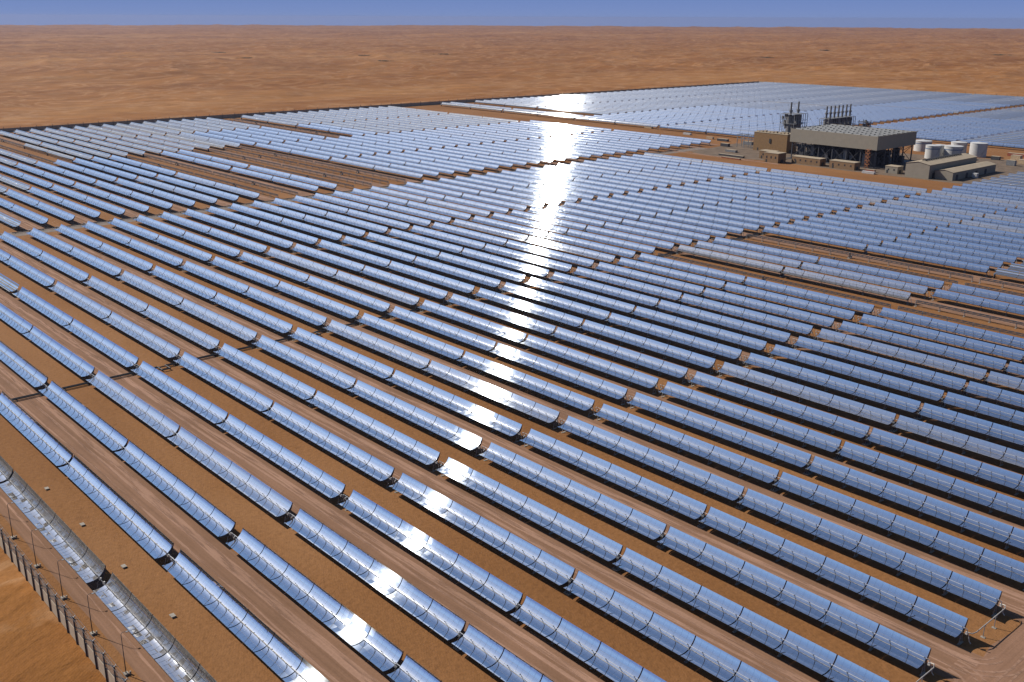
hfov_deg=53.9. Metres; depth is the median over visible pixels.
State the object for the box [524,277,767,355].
solar trough
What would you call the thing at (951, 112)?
solar trough
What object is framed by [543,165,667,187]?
solar trough
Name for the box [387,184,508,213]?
solar trough
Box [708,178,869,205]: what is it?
solar trough
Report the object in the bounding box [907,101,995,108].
solar trough
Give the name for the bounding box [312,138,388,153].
solar trough
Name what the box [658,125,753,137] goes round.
solar trough
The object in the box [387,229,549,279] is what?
solar trough
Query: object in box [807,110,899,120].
solar trough
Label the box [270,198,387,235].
solar trough
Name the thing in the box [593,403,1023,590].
solar trough
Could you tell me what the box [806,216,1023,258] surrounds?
solar trough
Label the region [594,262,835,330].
solar trough
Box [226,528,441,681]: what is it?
solar trough
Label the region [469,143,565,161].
solar trough
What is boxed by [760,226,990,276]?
solar trough
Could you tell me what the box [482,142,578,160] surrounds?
solar trough
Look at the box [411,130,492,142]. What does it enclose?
solar trough
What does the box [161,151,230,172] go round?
solar trough
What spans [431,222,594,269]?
solar trough
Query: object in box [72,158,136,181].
solar trough
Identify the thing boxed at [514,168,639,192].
solar trough
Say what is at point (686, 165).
solar trough
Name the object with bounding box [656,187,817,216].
solar trough
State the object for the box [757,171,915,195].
solar trough
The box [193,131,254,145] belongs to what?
solar trough
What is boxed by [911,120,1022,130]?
solar trough
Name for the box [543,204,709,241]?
solar trough
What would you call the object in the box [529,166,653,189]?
solar trough
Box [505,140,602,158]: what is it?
solar trough
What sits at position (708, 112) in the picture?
solar trough
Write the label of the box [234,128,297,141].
solar trough
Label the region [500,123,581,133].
solar trough
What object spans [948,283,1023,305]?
solar trough
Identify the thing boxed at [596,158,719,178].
solar trough
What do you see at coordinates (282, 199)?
header pipe
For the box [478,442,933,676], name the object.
solar trough
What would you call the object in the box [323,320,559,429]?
solar trough
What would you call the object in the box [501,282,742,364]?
solar trough
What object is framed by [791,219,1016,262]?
solar trough
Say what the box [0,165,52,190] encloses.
solar trough
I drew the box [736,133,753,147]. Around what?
switchyard gantry
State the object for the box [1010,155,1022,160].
container
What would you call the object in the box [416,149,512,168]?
solar trough
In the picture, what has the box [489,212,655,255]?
solar trough
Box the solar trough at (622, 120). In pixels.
[585,115,666,125]
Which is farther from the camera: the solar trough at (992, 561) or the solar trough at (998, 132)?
the solar trough at (998, 132)
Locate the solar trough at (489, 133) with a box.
[447,127,526,139]
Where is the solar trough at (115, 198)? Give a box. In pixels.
[72,182,148,214]
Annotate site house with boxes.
[759,149,778,158]
[764,151,786,163]
[791,155,825,165]
[829,159,860,170]
[885,165,903,173]
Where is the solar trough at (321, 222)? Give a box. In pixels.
[251,200,365,236]
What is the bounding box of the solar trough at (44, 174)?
[15,163,74,188]
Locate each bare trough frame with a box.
[0,138,23,147]
[6,147,54,164]
[127,156,193,175]
[145,155,211,174]
[194,150,263,166]
[194,173,278,198]
[210,149,280,165]
[213,171,297,193]
[217,118,271,127]
[225,148,297,165]
[229,118,283,127]
[240,146,313,163]
[265,166,353,189]
[273,127,334,137]
[283,164,371,186]
[286,127,348,137]
[298,163,388,184]
[314,161,405,181]
[658,253,890,308]
[730,237,957,282]
[745,234,972,281]
[897,306,1023,336]
[914,300,1023,328]
[965,283,1023,296]
[978,277,1023,287]
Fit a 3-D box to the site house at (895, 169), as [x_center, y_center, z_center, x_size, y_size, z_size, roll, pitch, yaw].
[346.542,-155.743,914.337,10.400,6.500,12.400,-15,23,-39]
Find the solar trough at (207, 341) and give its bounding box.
[83,276,219,353]
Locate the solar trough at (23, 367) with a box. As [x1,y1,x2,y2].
[0,341,47,388]
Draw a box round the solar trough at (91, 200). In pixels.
[49,184,125,217]
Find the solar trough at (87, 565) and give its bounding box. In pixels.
[0,456,105,588]
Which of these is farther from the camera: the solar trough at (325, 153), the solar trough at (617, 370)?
the solar trough at (325, 153)
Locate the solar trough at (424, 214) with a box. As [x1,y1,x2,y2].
[332,191,450,224]
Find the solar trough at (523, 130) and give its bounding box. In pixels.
[478,124,560,135]
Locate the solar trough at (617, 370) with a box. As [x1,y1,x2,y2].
[418,300,658,393]
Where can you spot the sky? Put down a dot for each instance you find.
(990, 14)
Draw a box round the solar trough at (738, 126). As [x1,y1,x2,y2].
[695,121,784,130]
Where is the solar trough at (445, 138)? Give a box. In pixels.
[400,131,480,144]
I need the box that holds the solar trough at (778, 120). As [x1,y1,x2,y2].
[742,117,822,124]
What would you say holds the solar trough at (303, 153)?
on the levelled ground at (214, 645)
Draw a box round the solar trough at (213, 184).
[175,172,259,200]
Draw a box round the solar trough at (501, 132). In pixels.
[458,126,538,138]
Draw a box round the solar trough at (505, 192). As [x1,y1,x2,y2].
[436,178,561,205]
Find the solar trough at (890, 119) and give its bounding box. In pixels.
[800,111,893,120]
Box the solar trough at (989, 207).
[909,195,1023,213]
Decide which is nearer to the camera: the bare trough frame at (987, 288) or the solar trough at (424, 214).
the bare trough frame at (987, 288)
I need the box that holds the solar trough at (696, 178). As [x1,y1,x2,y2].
[582,160,707,181]
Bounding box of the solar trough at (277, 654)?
[162,549,329,681]
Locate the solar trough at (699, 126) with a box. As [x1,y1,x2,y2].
[678,123,754,131]
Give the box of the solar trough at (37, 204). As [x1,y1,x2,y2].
[4,189,74,223]
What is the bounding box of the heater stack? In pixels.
[779,101,807,145]
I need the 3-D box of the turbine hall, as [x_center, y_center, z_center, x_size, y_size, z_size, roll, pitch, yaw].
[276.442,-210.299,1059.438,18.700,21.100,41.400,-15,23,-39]
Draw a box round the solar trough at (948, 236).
[821,213,1023,250]
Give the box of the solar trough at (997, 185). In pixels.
[970,181,1023,190]
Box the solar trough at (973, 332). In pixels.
[876,307,1023,348]
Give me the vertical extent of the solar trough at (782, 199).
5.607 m
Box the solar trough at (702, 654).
[389,473,777,681]
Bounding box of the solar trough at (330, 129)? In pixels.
[297,124,362,135]
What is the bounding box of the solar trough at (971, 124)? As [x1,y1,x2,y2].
[917,119,1023,129]
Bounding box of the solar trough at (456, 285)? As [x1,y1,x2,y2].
[315,240,474,296]
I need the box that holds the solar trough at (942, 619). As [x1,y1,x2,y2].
[520,429,970,645]
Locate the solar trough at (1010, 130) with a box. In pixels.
[903,121,1015,131]
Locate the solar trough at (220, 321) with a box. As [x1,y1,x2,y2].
[117,271,256,342]
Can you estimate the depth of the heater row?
1146.42 m
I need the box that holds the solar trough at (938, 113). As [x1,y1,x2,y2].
[852,106,941,116]
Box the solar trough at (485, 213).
[368,186,489,217]
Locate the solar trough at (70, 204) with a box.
[26,187,100,220]
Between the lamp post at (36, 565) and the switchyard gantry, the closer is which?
the lamp post at (36, 565)
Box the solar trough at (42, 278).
[0,249,54,290]
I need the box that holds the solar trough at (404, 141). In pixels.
[364,134,442,148]
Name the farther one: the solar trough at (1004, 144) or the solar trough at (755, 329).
the solar trough at (1004, 144)
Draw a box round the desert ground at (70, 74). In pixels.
[0,24,1023,681]
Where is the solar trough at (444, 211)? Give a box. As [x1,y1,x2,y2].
[348,188,470,221]
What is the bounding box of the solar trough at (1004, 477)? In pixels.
[689,371,1023,495]
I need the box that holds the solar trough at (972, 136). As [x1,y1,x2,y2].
[873,127,977,137]
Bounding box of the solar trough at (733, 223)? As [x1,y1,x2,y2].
[594,196,759,232]
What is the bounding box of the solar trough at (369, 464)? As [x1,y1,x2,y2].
[173,352,394,487]
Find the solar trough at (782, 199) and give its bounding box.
[682,183,844,210]
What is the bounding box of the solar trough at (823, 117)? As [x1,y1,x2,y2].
[780,113,873,123]
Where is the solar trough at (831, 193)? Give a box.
[721,176,881,202]
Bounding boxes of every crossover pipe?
[916,662,934,681]
[966,603,1005,638]
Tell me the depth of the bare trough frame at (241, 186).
818.65 m
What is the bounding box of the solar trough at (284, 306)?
[180,261,326,329]
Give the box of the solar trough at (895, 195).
[745,173,904,197]
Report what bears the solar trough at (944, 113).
on the levelled ground at (214, 645)
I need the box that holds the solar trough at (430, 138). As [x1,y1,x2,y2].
[388,132,467,145]
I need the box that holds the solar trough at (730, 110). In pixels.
[688,107,769,114]
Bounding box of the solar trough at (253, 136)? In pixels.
[221,129,283,142]
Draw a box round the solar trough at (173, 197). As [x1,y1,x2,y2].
[115,178,195,208]
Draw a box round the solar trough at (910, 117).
[820,109,912,118]
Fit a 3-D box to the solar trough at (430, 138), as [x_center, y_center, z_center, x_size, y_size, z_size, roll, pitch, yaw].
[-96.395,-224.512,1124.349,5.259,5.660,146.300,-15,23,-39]
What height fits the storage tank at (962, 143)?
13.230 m
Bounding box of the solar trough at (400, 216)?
[311,193,430,228]
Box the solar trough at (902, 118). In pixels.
[812,110,905,120]
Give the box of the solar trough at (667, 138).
[604,130,700,146]
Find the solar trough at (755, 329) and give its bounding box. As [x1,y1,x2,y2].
[549,272,790,346]
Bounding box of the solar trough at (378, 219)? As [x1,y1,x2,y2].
[290,195,409,232]
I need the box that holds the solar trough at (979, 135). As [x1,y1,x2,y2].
[871,125,984,137]
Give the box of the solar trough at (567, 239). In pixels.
[469,215,635,259]
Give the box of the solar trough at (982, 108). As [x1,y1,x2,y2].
[896,102,985,109]
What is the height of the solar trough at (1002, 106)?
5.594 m
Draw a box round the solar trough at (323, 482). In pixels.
[132,361,345,505]
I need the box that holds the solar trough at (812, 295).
[637,253,875,316]
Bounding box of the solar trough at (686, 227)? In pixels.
[562,201,726,237]
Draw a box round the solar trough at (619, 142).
[562,134,659,149]
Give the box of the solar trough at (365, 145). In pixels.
[325,137,402,152]
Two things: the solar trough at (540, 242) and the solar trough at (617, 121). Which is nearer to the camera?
the solar trough at (540, 242)
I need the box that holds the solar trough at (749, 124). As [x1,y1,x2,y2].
[710,120,783,127]
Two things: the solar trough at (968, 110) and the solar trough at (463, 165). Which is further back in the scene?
the solar trough at (968, 110)
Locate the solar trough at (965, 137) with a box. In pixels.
[917,132,970,138]
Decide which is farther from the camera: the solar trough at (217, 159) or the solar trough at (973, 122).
the solar trough at (973, 122)
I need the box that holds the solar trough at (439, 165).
[375,153,469,174]
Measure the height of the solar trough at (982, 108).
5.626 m
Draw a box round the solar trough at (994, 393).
[792,336,1023,407]
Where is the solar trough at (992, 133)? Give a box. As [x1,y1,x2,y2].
[884,123,997,134]
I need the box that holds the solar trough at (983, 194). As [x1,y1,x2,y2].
[942,188,1023,200]
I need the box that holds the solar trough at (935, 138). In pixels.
[916,135,956,141]
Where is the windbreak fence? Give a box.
[0,526,127,681]
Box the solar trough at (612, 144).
[551,135,648,150]
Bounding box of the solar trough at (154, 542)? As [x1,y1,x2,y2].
[0,391,173,564]
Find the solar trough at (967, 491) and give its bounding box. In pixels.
[658,381,1023,518]
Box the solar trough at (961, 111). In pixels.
[873,104,964,113]
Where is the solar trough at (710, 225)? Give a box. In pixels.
[578,199,743,236]
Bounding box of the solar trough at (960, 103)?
[912,100,1000,109]
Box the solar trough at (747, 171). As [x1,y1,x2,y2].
[631,154,755,173]
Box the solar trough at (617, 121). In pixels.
[575,116,657,126]
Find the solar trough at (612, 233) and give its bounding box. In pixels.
[508,210,674,251]
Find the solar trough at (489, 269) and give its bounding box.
[362,232,525,284]
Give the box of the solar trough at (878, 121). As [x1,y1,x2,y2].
[787,112,879,123]
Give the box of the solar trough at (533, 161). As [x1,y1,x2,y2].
[443,146,539,166]
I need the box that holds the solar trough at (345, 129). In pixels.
[309,123,375,134]
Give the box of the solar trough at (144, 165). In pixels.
[109,155,175,177]
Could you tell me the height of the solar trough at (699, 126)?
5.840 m
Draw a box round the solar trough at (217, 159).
[176,149,248,169]
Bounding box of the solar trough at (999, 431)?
[743,353,1023,451]
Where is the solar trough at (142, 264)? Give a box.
[54,224,152,274]
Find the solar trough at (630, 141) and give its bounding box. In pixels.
[573,133,670,149]
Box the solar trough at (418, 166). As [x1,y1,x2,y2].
[359,154,454,176]
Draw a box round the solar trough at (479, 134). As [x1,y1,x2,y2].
[436,128,515,140]
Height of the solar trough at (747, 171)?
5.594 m
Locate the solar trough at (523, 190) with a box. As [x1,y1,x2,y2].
[452,176,577,202]
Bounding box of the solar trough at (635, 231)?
[526,207,692,246]
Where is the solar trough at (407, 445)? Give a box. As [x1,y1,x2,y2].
[213,343,439,471]
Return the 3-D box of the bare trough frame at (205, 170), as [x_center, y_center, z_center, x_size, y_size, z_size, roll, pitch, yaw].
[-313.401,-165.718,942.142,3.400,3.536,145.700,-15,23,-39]
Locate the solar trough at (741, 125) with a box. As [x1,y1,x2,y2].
[703,121,784,129]
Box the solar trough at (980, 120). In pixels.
[936,117,1023,124]
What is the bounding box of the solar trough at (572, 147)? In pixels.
[518,139,614,154]
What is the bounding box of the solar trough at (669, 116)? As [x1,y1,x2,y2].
[627,112,708,120]
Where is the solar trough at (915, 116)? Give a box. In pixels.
[828,109,918,118]
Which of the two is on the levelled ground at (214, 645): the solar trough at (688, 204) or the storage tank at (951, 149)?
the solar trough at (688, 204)
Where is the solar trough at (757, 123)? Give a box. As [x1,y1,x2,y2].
[720,119,782,125]
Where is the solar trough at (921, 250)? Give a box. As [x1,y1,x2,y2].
[776,223,1003,267]
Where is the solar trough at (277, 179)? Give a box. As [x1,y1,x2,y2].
[229,167,318,190]
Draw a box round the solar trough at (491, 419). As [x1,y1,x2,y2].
[287,327,521,442]
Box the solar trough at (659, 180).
[556,163,680,185]
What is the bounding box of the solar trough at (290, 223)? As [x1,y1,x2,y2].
[228,203,341,243]
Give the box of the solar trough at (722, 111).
[680,107,762,115]
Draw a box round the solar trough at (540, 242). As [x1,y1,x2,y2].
[449,219,615,264]
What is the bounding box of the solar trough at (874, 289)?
[675,245,911,304]
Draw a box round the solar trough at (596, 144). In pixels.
[539,136,637,152]
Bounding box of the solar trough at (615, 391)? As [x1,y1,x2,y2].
[387,306,627,404]
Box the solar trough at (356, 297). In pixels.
[238,252,389,315]
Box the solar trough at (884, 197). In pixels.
[733,175,893,200]
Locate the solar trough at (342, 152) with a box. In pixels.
[283,140,359,156]
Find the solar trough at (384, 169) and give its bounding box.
[328,157,422,179]
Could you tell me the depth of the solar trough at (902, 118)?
1411.70 m
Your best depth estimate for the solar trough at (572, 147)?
1055.64 m
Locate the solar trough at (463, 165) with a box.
[388,151,484,171]
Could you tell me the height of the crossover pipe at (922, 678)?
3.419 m
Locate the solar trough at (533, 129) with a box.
[490,123,570,134]
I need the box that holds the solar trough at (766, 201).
[669,185,831,213]
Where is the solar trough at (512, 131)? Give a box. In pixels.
[469,125,549,136]
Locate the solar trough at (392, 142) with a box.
[351,135,429,149]
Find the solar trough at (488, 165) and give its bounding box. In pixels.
[403,150,498,171]
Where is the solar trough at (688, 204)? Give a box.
[624,191,789,223]
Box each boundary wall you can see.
[0,81,758,131]
[758,80,1023,96]
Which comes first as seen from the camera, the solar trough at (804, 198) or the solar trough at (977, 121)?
the solar trough at (804, 198)
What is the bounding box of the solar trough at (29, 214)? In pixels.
[0,198,48,226]
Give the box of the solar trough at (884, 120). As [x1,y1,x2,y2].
[799,112,886,121]
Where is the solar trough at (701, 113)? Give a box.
[659,109,740,117]
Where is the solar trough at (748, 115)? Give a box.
[674,108,755,116]
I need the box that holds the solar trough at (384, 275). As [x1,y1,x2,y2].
[290,244,447,302]
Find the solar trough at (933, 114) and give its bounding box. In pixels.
[845,107,936,117]
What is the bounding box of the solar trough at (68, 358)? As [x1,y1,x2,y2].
[0,303,94,377]
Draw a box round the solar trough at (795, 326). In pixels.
[572,267,813,338]
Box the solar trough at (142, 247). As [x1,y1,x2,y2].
[82,221,182,269]
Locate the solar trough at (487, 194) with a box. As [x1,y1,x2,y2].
[419,180,544,207]
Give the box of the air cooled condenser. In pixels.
[787,124,916,168]
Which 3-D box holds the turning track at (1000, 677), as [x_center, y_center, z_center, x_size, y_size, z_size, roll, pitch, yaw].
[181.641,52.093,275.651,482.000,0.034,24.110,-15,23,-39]
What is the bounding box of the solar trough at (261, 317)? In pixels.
[149,266,292,334]
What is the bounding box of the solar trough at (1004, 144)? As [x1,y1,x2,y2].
[960,139,1023,148]
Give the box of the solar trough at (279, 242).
[181,209,292,251]
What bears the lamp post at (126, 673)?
on the levelled ground at (214, 645)
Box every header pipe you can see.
[12,150,676,233]
[12,232,761,398]
[12,232,765,400]
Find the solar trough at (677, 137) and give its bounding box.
[614,129,710,143]
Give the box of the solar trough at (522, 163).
[431,147,526,166]
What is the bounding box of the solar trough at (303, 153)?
[255,143,329,162]
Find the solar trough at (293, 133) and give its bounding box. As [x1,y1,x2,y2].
[260,126,324,139]
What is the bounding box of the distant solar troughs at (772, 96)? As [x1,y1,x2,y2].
[0,82,1023,296]
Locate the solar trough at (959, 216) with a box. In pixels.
[872,202,1023,227]
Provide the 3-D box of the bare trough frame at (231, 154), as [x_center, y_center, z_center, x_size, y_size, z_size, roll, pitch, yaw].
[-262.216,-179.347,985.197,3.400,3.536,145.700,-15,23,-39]
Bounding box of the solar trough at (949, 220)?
[859,205,1023,233]
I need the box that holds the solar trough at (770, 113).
[696,106,776,114]
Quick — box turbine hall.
[753,130,796,153]
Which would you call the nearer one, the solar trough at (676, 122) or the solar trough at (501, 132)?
the solar trough at (501, 132)
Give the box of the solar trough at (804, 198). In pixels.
[695,180,857,207]
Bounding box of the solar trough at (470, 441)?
[251,335,482,456]
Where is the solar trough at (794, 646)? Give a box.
[435,457,889,681]
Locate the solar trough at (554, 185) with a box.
[483,172,609,197]
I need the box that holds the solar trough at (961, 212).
[885,199,1023,223]
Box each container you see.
[717,138,728,141]
[719,153,744,157]
[720,143,729,146]
[721,156,740,159]
[725,149,737,152]
[743,141,753,144]
[862,170,875,173]
[972,173,978,177]
[991,156,1000,159]
[1006,159,1016,165]
[1007,152,1023,156]
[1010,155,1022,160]
[1018,159,1023,163]
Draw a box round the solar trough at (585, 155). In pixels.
[493,141,590,158]
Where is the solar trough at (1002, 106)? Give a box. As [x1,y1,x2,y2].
[918,100,1005,107]
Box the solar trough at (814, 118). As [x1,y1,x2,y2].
[771,114,865,123]
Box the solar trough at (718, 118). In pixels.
[643,111,724,119]
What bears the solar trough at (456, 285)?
on the levelled ground at (214, 645)
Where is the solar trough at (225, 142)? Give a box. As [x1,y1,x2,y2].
[179,132,239,148]
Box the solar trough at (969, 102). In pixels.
[922,99,1009,106]
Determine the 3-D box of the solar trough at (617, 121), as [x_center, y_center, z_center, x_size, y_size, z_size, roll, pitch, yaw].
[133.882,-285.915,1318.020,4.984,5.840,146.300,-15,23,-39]
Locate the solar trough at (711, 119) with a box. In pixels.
[634,111,716,120]
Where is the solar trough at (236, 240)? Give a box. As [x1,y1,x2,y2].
[157,212,266,255]
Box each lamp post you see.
[7,502,16,539]
[31,529,40,567]
[57,559,67,599]
[87,592,97,635]
[121,630,130,676]
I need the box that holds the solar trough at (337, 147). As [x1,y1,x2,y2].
[298,139,374,155]
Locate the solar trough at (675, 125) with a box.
[669,124,753,133]
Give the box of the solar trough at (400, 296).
[263,248,419,308]
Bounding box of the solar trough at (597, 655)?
[339,489,665,681]
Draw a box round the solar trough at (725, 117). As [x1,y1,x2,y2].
[651,110,732,118]
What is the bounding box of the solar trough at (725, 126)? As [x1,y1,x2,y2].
[686,122,780,131]
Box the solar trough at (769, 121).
[735,117,815,125]
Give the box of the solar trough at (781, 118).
[758,115,852,124]
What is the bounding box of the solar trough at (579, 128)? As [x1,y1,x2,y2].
[520,121,601,131]
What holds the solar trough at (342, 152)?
on the levelled ground at (214, 645)
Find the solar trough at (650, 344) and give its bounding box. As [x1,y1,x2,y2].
[472,288,716,373]
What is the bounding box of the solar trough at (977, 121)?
[929,118,1023,125]
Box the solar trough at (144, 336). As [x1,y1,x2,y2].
[49,281,179,359]
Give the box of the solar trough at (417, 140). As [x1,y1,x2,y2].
[375,133,455,146]
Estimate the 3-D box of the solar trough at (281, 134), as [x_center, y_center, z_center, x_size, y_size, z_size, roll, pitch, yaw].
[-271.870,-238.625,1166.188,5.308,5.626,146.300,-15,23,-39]
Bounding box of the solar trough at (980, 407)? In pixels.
[768,344,1023,426]
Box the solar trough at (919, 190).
[770,169,926,193]
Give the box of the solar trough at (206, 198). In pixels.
[136,176,216,206]
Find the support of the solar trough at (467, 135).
on the levelled ground at (214, 645)
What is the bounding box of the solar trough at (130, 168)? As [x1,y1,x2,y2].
[89,156,156,178]
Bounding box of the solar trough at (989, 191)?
[952,185,1023,197]
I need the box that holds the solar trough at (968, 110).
[880,103,969,111]
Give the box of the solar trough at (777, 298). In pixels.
[615,257,855,322]
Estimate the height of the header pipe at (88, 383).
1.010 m
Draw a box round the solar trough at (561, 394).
[355,313,594,416]
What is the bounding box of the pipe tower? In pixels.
[858,119,871,126]
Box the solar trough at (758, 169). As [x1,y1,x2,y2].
[644,152,767,171]
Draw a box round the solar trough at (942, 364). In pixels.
[814,328,1023,393]
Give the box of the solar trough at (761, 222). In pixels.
[610,194,774,226]
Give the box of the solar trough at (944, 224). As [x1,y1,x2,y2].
[847,208,1023,238]
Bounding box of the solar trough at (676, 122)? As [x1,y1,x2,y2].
[603,114,683,123]
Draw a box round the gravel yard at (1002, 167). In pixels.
[691,143,1023,183]
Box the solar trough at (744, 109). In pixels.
[703,106,783,113]
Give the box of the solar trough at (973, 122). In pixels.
[923,118,1023,127]
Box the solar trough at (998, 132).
[891,122,1003,133]
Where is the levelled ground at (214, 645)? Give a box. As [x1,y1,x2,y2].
[0,91,1023,681]
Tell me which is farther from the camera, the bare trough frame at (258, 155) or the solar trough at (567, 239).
the bare trough frame at (258, 155)
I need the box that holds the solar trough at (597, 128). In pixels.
[530,120,611,130]
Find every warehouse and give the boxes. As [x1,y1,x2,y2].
[905,153,976,178]
[934,161,996,180]
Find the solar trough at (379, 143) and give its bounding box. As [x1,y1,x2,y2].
[337,136,415,150]
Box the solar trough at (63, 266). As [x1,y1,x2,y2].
[0,231,88,281]
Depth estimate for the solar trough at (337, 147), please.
1045.53 m
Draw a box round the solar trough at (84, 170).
[54,159,116,181]
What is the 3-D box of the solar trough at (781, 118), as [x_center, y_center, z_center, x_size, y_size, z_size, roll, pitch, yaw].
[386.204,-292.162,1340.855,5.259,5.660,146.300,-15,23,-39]
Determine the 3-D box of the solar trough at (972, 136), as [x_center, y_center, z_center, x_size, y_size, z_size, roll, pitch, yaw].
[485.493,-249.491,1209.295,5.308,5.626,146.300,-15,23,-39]
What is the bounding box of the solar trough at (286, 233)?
[204,206,317,247]
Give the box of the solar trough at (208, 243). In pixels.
[132,215,239,260]
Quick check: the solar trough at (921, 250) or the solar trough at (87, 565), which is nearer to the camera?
the solar trough at (87, 565)
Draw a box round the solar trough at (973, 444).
[717,362,1023,466]
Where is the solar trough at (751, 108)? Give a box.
[710,105,789,112]
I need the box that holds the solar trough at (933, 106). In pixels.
[885,103,974,112]
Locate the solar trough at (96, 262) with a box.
[27,228,121,279]
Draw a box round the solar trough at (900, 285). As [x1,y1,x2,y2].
[693,241,928,298]
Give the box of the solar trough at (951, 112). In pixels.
[863,105,953,114]
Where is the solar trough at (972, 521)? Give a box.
[626,392,1023,549]
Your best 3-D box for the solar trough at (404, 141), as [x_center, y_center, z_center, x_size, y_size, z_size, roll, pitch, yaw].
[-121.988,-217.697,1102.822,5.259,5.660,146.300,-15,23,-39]
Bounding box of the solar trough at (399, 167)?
[345,155,438,178]
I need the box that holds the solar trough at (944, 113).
[857,106,947,114]
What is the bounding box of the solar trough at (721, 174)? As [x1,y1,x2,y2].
[608,157,732,176]
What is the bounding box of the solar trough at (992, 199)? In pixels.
[930,190,1023,205]
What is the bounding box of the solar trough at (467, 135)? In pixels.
[424,129,504,141]
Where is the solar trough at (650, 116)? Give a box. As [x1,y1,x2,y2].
[619,113,700,122]
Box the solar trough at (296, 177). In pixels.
[247,165,336,191]
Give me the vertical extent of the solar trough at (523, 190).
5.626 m
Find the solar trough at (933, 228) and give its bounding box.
[833,210,1023,244]
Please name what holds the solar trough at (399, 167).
on the levelled ground at (214, 645)
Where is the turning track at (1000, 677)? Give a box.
[944,605,1023,681]
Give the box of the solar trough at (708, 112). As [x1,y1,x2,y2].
[666,109,747,117]
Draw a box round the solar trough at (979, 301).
[929,289,1023,315]
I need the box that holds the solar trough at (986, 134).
[877,124,990,135]
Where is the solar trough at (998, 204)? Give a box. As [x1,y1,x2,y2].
[920,192,1023,209]
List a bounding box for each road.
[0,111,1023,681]
[0,147,707,235]
[953,617,1023,681]
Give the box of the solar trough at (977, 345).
[856,314,1023,364]
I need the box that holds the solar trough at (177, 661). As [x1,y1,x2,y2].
[93,572,216,681]
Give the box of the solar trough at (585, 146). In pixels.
[528,138,626,155]
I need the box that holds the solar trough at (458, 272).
[340,236,500,290]
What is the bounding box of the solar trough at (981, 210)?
[896,197,1023,218]
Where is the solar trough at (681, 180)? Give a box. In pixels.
[570,162,694,183]
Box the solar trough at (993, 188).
[962,183,1023,193]
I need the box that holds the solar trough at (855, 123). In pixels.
[765,114,859,124]
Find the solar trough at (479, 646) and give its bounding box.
[285,508,553,681]
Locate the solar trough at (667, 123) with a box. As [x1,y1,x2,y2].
[593,115,675,124]
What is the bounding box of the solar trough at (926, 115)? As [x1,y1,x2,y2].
[840,107,930,117]
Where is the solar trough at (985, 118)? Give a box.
[947,115,1023,121]
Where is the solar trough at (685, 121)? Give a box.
[611,113,692,122]
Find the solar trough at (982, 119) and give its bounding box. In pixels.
[942,116,1023,122]
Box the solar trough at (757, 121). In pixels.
[726,118,807,126]
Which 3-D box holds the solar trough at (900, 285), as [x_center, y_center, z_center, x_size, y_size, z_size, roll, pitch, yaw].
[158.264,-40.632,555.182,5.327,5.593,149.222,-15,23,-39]
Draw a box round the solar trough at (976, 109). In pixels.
[891,102,980,110]
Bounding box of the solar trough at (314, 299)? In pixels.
[208,256,358,321]
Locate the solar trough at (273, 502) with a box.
[87,370,292,523]
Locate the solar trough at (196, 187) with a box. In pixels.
[156,174,238,203]
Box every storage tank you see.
[913,139,931,151]
[924,144,940,158]
[935,143,943,155]
[943,144,963,155]
[951,140,967,152]
[969,141,987,157]
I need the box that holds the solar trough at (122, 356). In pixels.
[12,287,138,368]
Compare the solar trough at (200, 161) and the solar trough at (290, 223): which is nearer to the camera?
the solar trough at (290, 223)
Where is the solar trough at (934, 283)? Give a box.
[710,237,944,289]
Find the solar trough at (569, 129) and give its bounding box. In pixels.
[509,122,590,132]
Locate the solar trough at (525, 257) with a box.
[408,225,572,274]
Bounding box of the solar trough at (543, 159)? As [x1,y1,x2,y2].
[456,145,552,164]
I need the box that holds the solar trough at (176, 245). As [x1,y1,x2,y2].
[107,218,211,264]
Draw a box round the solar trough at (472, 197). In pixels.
[404,182,526,211]
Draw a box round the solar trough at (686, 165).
[619,155,744,174]
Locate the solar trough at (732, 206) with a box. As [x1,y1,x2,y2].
[640,189,803,220]
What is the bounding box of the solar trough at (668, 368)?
[445,294,688,383]
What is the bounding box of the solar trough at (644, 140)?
[584,132,680,146]
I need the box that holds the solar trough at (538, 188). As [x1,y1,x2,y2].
[468,174,593,200]
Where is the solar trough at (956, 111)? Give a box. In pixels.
[868,104,958,112]
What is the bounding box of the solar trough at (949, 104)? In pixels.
[902,101,990,110]
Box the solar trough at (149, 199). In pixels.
[94,180,172,210]
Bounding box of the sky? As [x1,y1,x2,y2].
[0,0,1023,28]
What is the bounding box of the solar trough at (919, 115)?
[832,108,924,117]
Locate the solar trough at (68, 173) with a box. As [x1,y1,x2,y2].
[33,161,95,185]
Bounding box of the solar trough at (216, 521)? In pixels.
[39,381,235,542]
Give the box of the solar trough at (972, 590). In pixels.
[558,415,1004,616]
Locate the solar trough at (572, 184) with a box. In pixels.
[500,170,624,194]
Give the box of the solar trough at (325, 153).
[267,142,344,158]
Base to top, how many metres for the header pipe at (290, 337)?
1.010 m
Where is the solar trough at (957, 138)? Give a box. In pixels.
[917,134,963,139]
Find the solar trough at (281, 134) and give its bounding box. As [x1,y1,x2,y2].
[247,127,310,140]
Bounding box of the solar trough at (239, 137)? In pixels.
[207,130,269,143]
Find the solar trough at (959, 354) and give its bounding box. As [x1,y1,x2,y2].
[836,321,1023,375]
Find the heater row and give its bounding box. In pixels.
[819,104,855,125]
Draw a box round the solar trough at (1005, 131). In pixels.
[897,122,1009,132]
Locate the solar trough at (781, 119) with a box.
[750,116,822,123]
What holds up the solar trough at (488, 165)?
on the levelled ground at (214, 645)
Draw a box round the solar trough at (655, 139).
[594,131,690,146]

